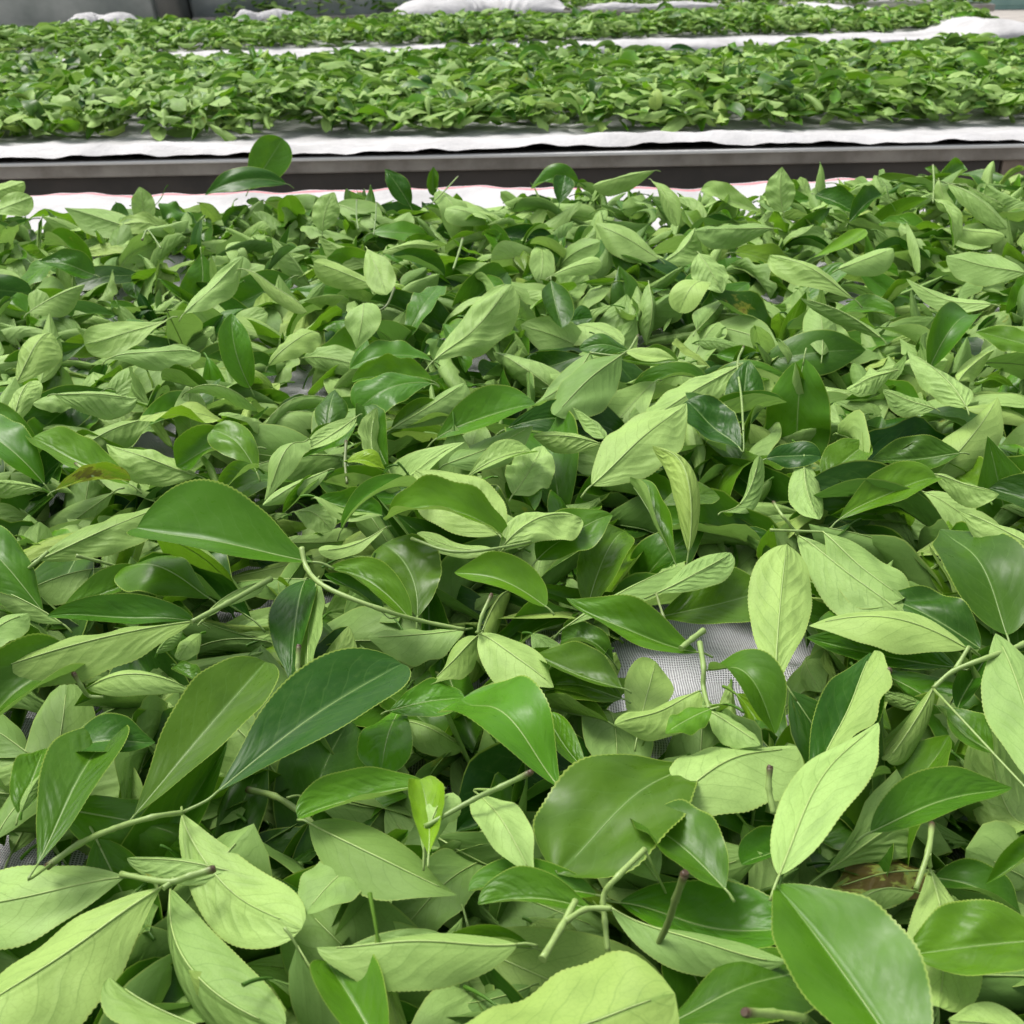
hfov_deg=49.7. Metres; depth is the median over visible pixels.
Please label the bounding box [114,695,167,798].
tea leaf
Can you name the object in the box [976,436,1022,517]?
tea leaf
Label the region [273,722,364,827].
tea leaf
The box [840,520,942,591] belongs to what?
tea leaf
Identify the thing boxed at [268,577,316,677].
tea leaf
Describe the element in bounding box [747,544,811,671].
tea leaf
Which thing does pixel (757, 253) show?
tea leaf
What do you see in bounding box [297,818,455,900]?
tea leaf
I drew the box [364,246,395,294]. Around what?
tea leaf
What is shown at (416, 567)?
tea leaf
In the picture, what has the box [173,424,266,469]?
tea leaf
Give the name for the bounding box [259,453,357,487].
tea leaf
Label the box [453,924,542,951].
tea leaf
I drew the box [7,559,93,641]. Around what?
tea leaf
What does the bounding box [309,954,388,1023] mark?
tea leaf
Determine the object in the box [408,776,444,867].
tea leaf
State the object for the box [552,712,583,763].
tea leaf
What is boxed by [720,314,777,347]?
tea leaf
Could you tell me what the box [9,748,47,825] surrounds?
tea leaf
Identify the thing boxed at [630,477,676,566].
tea leaf
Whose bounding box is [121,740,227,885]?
tea leaf
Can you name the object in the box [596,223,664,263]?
tea leaf
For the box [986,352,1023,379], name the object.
tea leaf
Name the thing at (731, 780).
tea leaf
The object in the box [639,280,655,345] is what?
tea leaf
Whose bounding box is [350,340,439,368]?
tea leaf
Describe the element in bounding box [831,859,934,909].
tea leaf
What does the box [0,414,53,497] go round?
tea leaf
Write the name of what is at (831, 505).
tea leaf
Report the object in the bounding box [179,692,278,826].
tea leaf
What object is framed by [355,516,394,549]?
tea leaf
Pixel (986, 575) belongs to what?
tea leaf
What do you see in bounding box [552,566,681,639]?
tea leaf
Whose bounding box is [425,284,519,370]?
tea leaf
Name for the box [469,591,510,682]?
tea leaf
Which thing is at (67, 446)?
tea leaf
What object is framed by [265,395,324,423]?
tea leaf
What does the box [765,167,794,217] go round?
tea leaf
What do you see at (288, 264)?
tea leaf
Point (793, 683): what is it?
tea leaf
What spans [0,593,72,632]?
tea leaf
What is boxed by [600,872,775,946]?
tea leaf
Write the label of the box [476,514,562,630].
tea leaf
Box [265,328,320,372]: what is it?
tea leaf
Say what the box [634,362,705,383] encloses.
tea leaf
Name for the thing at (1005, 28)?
lining cloth
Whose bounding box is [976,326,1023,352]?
tea leaf
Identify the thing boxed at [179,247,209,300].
tea leaf
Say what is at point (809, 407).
tea leaf
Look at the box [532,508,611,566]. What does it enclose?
tea leaf
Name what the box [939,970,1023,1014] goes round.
tea leaf
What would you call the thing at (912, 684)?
tea leaf
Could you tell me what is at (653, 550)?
tea leaf
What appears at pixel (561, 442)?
tea leaf
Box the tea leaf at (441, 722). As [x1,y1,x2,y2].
[379,670,450,767]
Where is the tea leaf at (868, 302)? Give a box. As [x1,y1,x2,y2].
[839,293,894,316]
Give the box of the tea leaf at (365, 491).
[337,473,416,540]
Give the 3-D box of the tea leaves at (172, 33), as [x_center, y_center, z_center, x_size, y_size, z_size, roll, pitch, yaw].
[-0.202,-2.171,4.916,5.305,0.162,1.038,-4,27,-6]
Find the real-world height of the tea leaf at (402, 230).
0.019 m
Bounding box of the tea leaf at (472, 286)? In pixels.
[450,262,511,318]
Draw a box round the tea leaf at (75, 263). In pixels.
[39,248,100,278]
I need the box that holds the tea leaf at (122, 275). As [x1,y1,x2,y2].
[75,265,138,290]
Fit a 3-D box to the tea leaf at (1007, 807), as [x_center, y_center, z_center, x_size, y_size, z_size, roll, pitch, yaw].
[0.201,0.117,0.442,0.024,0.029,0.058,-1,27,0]
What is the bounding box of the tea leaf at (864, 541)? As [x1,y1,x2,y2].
[809,524,886,563]
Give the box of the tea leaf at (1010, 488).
[989,473,1023,508]
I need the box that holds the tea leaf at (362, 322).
[344,303,381,348]
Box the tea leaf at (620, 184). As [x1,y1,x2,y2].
[593,170,660,196]
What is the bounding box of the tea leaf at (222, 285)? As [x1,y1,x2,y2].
[178,256,243,321]
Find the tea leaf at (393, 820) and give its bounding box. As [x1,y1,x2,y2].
[384,809,467,928]
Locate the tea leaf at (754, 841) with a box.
[738,825,771,864]
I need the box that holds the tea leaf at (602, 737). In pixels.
[581,710,653,757]
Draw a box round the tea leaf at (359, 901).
[332,829,407,934]
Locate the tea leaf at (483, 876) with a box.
[468,858,610,901]
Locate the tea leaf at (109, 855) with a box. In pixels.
[82,826,162,934]
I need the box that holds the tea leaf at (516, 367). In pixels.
[493,352,559,394]
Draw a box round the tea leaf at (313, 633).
[300,576,324,666]
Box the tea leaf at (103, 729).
[76,712,154,751]
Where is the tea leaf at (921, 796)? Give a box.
[855,765,1011,842]
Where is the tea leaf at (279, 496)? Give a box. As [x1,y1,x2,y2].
[263,468,334,505]
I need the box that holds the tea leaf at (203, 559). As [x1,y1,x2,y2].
[157,540,252,612]
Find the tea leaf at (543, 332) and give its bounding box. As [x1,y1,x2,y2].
[520,316,581,354]
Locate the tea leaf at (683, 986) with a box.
[661,964,704,1009]
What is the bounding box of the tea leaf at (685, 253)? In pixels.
[665,228,701,265]
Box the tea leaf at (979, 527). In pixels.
[959,510,1023,545]
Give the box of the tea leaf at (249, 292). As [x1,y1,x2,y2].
[233,269,298,307]
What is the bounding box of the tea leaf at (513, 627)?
[480,601,579,682]
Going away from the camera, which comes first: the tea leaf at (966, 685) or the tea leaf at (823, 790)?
the tea leaf at (823, 790)
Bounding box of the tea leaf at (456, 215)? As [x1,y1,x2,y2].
[444,206,491,226]
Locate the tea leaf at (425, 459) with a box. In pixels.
[347,442,463,527]
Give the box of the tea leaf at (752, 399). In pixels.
[719,390,785,412]
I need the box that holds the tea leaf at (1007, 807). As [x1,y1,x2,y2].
[963,731,1023,832]
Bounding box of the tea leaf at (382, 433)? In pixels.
[355,403,390,472]
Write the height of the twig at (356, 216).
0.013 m
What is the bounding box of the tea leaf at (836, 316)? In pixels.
[801,298,887,344]
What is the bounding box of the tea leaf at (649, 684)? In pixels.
[624,657,673,751]
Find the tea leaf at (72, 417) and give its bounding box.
[23,384,113,426]
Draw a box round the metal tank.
[0,0,410,27]
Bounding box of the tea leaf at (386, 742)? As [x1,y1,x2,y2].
[357,713,412,771]
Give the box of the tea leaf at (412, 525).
[397,515,477,560]
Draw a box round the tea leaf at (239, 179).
[205,166,293,194]
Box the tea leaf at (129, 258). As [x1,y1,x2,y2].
[119,233,156,269]
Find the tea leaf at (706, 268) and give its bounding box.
[691,251,728,292]
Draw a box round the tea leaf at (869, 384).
[847,369,898,396]
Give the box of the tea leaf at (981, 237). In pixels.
[937,227,1004,246]
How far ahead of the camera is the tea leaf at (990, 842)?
0.41 m
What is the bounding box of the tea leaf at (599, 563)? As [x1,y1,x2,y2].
[576,524,634,597]
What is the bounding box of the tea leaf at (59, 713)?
[4,684,95,868]
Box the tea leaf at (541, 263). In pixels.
[529,247,554,283]
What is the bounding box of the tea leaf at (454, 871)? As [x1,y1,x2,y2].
[392,848,484,930]
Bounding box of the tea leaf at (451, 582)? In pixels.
[420,536,523,618]
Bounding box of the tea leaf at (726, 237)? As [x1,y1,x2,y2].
[695,223,782,249]
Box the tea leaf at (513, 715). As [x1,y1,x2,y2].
[437,675,558,784]
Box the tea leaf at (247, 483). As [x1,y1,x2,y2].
[218,469,292,497]
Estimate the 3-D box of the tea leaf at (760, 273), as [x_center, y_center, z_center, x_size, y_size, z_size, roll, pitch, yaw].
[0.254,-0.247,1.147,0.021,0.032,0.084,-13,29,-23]
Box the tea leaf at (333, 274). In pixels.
[313,259,369,289]
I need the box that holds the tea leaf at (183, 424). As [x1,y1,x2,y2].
[174,386,209,435]
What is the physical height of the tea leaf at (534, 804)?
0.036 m
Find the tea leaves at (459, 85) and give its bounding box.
[0,32,1023,140]
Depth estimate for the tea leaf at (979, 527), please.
0.56 m
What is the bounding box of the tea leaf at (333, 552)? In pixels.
[319,525,390,559]
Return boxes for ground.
[967,0,1023,22]
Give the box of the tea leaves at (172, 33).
[0,0,998,53]
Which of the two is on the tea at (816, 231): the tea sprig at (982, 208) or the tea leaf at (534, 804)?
the tea sprig at (982, 208)
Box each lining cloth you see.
[0,102,1023,158]
[2,2,1023,65]
[7,177,964,248]
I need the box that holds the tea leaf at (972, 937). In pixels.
[913,899,1023,975]
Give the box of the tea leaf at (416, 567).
[371,534,441,628]
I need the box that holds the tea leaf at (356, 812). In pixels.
[286,794,384,832]
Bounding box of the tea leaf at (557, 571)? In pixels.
[541,551,579,584]
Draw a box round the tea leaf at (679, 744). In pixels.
[664,698,719,758]
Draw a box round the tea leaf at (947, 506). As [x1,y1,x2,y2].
[923,491,998,525]
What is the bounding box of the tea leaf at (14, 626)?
[0,613,29,646]
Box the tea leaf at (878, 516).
[830,505,914,530]
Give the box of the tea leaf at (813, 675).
[799,656,827,692]
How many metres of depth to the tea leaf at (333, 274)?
1.03 m
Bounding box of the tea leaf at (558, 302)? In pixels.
[541,276,573,327]
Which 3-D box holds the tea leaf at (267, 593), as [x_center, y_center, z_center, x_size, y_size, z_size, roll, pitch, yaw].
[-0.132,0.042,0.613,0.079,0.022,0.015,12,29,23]
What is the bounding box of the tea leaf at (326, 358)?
[299,345,354,375]
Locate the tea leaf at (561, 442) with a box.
[533,431,600,453]
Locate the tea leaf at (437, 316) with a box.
[370,289,449,330]
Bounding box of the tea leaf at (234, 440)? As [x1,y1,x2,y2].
[207,420,260,481]
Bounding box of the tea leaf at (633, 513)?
[610,496,699,560]
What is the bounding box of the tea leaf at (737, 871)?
[658,842,762,881]
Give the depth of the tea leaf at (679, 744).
0.50 m
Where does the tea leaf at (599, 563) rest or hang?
on the tea at (816, 231)
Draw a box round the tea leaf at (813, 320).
[803,308,836,363]
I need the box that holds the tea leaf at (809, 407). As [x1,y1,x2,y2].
[764,348,830,458]
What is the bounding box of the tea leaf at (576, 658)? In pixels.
[539,641,631,693]
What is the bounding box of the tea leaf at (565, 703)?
[544,688,615,727]
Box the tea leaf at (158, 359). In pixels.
[101,345,200,370]
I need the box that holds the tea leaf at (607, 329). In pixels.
[574,322,624,345]
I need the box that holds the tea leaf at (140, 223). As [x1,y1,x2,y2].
[118,211,166,233]
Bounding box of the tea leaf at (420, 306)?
[403,286,445,340]
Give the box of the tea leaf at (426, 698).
[381,677,464,716]
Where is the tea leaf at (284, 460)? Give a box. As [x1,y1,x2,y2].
[265,438,310,499]
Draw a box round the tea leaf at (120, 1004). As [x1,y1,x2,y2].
[100,977,195,1023]
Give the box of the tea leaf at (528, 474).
[505,446,554,502]
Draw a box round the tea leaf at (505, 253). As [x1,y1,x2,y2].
[490,240,532,270]
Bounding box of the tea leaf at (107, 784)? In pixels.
[0,760,142,855]
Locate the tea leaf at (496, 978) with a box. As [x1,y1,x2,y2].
[460,904,523,1003]
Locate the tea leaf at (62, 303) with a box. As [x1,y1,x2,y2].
[23,284,84,317]
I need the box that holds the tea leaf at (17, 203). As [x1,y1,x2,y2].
[0,191,33,215]
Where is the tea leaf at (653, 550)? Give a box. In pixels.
[629,522,706,574]
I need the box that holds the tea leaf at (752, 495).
[717,455,764,516]
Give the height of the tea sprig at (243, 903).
0.036 m
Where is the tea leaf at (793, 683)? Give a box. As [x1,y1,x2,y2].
[785,648,844,714]
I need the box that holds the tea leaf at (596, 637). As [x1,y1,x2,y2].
[560,618,618,669]
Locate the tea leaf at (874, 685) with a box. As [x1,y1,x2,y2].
[826,650,891,750]
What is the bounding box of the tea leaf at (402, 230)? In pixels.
[367,220,427,240]
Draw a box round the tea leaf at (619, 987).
[465,950,678,1023]
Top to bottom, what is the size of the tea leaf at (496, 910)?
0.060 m
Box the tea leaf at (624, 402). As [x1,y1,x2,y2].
[608,379,661,422]
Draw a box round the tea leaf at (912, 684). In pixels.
[891,670,991,749]
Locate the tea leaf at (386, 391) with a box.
[350,372,439,412]
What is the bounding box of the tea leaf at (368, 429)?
[358,408,379,453]
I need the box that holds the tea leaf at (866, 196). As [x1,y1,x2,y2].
[845,185,885,227]
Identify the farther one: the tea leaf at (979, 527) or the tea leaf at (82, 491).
the tea leaf at (82, 491)
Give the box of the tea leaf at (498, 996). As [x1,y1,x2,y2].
[467,983,538,1011]
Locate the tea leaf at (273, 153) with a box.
[246,135,291,195]
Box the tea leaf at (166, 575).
[114,555,215,603]
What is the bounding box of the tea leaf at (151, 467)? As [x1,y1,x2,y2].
[106,444,206,486]
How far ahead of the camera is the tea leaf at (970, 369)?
0.78 m
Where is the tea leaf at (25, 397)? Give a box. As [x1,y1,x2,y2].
[8,380,42,417]
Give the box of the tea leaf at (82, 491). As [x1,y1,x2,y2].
[63,469,110,508]
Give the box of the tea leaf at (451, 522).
[414,470,506,537]
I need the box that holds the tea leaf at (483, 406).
[426,384,546,447]
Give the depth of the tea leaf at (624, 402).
0.80 m
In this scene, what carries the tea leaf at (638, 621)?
on the tea at (816, 231)
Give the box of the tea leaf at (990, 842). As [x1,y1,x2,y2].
[965,820,1023,904]
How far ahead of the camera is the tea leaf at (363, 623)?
0.56 m
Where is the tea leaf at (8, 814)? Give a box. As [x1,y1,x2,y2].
[0,795,36,836]
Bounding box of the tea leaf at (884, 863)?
[809,843,893,875]
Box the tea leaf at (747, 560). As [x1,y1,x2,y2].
[697,544,756,574]
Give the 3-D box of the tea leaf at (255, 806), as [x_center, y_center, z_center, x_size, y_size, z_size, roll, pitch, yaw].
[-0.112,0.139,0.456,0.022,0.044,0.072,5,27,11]
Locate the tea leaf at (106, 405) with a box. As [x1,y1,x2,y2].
[47,391,136,419]
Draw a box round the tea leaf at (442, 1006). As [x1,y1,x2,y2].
[411,977,484,1023]
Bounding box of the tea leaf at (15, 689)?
[0,633,83,715]
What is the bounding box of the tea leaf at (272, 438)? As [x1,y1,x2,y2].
[208,424,326,463]
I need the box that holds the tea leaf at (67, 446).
[26,426,142,493]
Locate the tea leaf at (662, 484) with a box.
[602,472,671,500]
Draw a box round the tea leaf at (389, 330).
[376,320,420,364]
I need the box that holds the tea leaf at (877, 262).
[832,248,894,276]
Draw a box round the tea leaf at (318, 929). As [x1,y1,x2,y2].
[280,899,417,978]
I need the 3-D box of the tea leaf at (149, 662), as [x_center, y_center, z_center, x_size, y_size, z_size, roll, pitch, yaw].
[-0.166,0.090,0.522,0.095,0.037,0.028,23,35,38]
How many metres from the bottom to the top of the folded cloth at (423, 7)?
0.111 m
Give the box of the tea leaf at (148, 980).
[94,954,172,1023]
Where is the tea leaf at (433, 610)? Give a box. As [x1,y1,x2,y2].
[421,592,457,671]
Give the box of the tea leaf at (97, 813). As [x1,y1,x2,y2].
[68,795,213,856]
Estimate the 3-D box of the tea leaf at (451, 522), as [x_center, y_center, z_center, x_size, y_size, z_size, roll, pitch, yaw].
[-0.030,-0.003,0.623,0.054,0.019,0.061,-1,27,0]
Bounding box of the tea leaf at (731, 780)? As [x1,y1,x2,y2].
[669,746,803,815]
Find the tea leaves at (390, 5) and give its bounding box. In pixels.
[214,0,991,16]
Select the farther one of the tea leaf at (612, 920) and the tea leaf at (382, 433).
the tea leaf at (382, 433)
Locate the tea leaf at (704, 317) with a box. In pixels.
[692,301,723,335]
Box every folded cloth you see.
[68,12,136,23]
[233,9,293,20]
[389,0,570,14]
[580,1,728,9]
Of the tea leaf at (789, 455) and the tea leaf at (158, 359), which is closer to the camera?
the tea leaf at (789, 455)
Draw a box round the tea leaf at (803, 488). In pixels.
[788,454,823,518]
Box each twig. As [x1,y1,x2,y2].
[74,462,104,487]
[245,786,313,823]
[295,644,301,670]
[343,440,348,484]
[356,199,358,229]
[373,202,376,235]
[380,287,395,310]
[432,176,458,203]
[452,238,463,269]
[656,869,688,944]
[678,627,705,650]
[740,1007,808,1022]
[765,764,775,813]
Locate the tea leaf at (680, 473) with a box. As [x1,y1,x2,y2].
[653,446,699,564]
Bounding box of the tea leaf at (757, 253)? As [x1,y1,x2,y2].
[725,243,789,275]
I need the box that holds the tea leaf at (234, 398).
[181,384,257,410]
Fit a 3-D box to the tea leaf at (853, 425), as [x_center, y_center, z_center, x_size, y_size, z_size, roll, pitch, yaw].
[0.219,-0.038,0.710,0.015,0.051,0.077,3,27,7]
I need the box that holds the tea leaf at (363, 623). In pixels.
[327,606,420,652]
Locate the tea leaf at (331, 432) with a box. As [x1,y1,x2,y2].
[309,414,362,448]
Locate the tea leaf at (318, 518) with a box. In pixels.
[290,504,336,532]
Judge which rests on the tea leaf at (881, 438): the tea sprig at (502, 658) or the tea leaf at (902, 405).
the tea leaf at (902, 405)
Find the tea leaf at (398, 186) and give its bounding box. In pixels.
[385,169,412,211]
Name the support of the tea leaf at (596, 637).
on the tea at (816, 231)
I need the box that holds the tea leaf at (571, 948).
[494,926,665,996]
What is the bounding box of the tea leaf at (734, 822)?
[713,804,774,833]
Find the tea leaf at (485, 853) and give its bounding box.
[437,831,545,865]
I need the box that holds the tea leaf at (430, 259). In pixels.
[383,247,444,275]
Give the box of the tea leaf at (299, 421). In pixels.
[263,411,313,437]
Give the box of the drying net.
[0,247,1023,1023]
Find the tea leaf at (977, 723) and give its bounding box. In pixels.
[935,705,993,752]
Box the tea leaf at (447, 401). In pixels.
[387,383,469,431]
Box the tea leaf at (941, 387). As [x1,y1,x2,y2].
[907,351,973,415]
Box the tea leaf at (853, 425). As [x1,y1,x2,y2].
[833,409,870,459]
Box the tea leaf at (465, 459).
[438,426,532,470]
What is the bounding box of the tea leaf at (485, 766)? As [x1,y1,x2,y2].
[456,734,591,831]
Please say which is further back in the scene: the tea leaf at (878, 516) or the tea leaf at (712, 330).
the tea leaf at (712, 330)
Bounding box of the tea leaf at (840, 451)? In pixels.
[820,438,872,471]
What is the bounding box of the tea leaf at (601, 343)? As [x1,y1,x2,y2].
[579,333,626,356]
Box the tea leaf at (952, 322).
[926,301,983,366]
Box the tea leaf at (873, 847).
[808,766,952,884]
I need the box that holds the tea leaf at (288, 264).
[272,238,309,286]
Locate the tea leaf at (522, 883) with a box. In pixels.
[478,865,607,914]
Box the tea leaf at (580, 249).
[558,238,599,269]
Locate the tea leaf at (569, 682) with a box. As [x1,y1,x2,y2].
[540,667,630,703]
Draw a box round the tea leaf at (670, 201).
[649,178,680,225]
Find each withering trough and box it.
[0,139,1023,195]
[192,0,994,22]
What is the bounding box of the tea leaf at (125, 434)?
[85,420,150,452]
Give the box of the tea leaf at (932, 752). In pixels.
[846,735,951,866]
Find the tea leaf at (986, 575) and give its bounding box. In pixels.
[931,529,1023,642]
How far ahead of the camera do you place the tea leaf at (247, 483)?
0.68 m
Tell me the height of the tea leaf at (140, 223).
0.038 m
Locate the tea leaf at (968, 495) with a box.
[934,473,998,507]
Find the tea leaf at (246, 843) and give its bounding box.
[165,824,271,942]
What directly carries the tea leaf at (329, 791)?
on the tea at (816, 231)
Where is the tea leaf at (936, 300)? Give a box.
[907,279,1000,311]
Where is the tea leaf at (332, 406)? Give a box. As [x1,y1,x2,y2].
[315,390,347,425]
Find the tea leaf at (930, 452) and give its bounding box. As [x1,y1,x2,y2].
[871,434,969,468]
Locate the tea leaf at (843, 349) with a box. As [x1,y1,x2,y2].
[768,329,865,375]
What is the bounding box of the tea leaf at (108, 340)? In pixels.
[84,316,177,357]
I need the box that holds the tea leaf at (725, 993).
[678,947,813,1023]
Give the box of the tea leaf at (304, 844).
[292,802,382,868]
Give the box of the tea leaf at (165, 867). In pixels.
[127,857,229,885]
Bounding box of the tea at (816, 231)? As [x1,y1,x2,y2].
[0,157,1023,1023]
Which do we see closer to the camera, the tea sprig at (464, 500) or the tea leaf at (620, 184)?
the tea sprig at (464, 500)
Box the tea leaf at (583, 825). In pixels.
[533,754,697,877]
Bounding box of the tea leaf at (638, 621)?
[566,594,712,657]
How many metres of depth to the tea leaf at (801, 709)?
0.47 m
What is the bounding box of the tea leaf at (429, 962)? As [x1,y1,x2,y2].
[317,933,537,991]
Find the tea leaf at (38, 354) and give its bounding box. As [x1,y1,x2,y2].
[16,333,62,382]
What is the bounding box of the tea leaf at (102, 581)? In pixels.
[47,563,132,626]
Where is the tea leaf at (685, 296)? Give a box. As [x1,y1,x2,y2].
[669,280,710,312]
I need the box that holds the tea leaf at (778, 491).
[711,455,793,508]
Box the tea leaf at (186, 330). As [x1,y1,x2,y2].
[165,308,202,345]
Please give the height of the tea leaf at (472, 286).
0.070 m
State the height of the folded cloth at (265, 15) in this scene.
0.060 m
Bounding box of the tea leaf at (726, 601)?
[663,567,750,623]
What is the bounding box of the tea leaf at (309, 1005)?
[283,927,339,1023]
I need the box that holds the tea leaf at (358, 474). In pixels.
[324,465,415,516]
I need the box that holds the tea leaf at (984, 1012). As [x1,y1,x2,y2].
[948,1001,1023,1023]
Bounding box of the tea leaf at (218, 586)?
[96,552,265,632]
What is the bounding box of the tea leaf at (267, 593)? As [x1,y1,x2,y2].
[236,578,337,599]
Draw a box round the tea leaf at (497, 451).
[469,439,537,475]
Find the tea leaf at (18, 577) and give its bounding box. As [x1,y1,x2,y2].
[0,525,52,626]
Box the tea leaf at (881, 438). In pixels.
[868,416,945,462]
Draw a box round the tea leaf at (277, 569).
[232,549,326,581]
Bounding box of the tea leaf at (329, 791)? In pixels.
[296,766,446,818]
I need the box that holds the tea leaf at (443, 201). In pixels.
[434,188,472,237]
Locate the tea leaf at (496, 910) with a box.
[489,762,527,920]
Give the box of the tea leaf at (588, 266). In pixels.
[545,257,600,280]
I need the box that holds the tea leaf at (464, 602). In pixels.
[436,585,490,620]
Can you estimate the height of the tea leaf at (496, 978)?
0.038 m
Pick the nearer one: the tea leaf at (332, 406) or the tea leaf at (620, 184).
the tea leaf at (332, 406)
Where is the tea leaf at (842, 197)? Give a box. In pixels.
[811,185,854,211]
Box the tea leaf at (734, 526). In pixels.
[667,488,778,549]
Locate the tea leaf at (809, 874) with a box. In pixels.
[799,842,841,888]
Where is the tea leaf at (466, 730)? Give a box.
[429,656,496,763]
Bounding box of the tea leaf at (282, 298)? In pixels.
[237,268,306,313]
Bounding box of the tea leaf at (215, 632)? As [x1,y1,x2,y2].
[182,621,262,643]
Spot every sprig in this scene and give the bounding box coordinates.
[0,865,285,1023]
[11,575,272,687]
[27,647,410,948]
[28,508,148,605]
[65,187,161,248]
[71,670,186,698]
[298,546,472,666]
[383,474,582,553]
[420,769,533,870]
[432,593,553,687]
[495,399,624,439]
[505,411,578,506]
[535,334,677,419]
[539,845,784,976]
[614,640,786,748]
[644,552,734,617]
[646,345,764,452]
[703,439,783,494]
[770,501,909,614]
[806,585,1023,786]
[861,821,982,1011]
[930,164,1007,247]
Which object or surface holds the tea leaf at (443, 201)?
on the tea at (816, 231)
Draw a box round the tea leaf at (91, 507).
[43,487,124,527]
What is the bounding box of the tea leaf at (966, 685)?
[952,645,990,707]
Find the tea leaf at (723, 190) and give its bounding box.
[699,181,766,215]
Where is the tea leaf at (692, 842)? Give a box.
[630,799,735,902]
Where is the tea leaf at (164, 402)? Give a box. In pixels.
[139,390,243,425]
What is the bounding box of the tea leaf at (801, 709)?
[786,684,854,830]
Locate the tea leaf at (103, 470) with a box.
[47,462,130,495]
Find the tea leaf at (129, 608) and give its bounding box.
[48,593,209,628]
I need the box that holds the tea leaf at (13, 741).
[0,714,28,757]
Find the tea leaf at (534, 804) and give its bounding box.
[477,772,550,830]
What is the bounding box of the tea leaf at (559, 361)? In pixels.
[523,350,583,372]
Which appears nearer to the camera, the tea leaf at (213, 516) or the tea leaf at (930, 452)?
the tea leaf at (213, 516)
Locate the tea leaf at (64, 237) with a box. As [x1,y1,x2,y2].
[42,227,93,264]
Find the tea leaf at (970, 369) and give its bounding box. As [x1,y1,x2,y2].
[955,350,993,381]
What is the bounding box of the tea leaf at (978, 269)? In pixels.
[946,252,1023,286]
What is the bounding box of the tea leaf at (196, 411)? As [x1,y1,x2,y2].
[139,402,240,423]
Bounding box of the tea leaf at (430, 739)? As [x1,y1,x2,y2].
[409,719,464,756]
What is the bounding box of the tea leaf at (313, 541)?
[288,527,359,551]
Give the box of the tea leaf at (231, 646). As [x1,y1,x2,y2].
[197,638,272,657]
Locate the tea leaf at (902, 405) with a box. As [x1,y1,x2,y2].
[883,389,939,417]
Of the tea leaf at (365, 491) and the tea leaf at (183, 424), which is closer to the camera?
the tea leaf at (365, 491)
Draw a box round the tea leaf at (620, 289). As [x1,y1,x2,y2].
[609,266,640,304]
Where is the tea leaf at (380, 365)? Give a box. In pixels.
[352,353,439,385]
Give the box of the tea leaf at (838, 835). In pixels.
[823,810,949,849]
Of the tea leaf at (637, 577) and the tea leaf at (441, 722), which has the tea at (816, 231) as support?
the tea leaf at (441, 722)
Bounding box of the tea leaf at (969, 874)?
[924,858,1020,913]
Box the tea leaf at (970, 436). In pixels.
[923,396,1003,489]
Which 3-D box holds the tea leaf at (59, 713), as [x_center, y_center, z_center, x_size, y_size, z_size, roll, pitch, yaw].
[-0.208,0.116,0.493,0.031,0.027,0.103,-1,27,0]
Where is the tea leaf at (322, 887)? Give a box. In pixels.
[297,861,361,913]
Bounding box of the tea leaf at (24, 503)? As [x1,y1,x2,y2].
[0,449,62,515]
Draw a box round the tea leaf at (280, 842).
[259,827,316,861]
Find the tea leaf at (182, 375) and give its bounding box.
[161,364,222,398]
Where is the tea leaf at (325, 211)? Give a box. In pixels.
[312,192,339,236]
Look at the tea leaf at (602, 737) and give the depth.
0.48 m
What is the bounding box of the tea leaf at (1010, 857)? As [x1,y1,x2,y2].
[986,835,1023,883]
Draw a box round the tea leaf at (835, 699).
[809,652,884,759]
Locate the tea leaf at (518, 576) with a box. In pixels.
[454,551,554,615]
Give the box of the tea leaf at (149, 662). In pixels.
[109,645,189,685]
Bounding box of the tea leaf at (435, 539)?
[417,531,504,558]
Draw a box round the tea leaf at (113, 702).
[74,680,161,708]
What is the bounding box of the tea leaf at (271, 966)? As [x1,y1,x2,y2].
[246,921,415,985]
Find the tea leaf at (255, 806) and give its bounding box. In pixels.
[210,765,268,838]
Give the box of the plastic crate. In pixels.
[969,0,1023,9]
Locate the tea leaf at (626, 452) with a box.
[580,403,686,497]
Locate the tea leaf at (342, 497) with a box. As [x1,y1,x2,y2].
[311,486,381,515]
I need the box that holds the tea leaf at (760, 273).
[730,257,782,299]
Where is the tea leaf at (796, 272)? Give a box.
[768,255,862,307]
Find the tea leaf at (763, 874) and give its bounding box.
[734,813,790,889]
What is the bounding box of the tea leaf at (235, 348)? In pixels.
[218,314,254,396]
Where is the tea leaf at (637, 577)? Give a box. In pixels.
[550,572,680,638]
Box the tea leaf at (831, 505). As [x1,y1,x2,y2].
[789,497,877,531]
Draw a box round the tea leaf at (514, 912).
[472,890,608,936]
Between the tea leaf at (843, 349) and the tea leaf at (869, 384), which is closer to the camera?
the tea leaf at (869, 384)
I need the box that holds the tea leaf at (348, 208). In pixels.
[338,199,381,227]
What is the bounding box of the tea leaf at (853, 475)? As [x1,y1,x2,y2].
[814,460,941,526]
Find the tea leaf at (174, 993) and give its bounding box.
[88,962,190,1023]
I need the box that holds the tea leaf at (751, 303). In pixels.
[711,290,776,340]
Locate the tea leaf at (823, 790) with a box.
[768,723,879,901]
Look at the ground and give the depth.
20.05 m
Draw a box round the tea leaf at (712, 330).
[678,322,726,364]
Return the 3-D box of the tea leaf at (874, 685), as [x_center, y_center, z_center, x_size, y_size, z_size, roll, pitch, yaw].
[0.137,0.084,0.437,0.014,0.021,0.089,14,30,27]
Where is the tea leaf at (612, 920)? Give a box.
[583,880,650,937]
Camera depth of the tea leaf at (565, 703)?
0.48 m
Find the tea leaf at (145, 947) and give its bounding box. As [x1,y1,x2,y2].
[123,925,169,971]
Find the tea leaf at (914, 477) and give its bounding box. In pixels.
[830,460,941,527]
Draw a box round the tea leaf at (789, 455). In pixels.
[763,441,820,468]

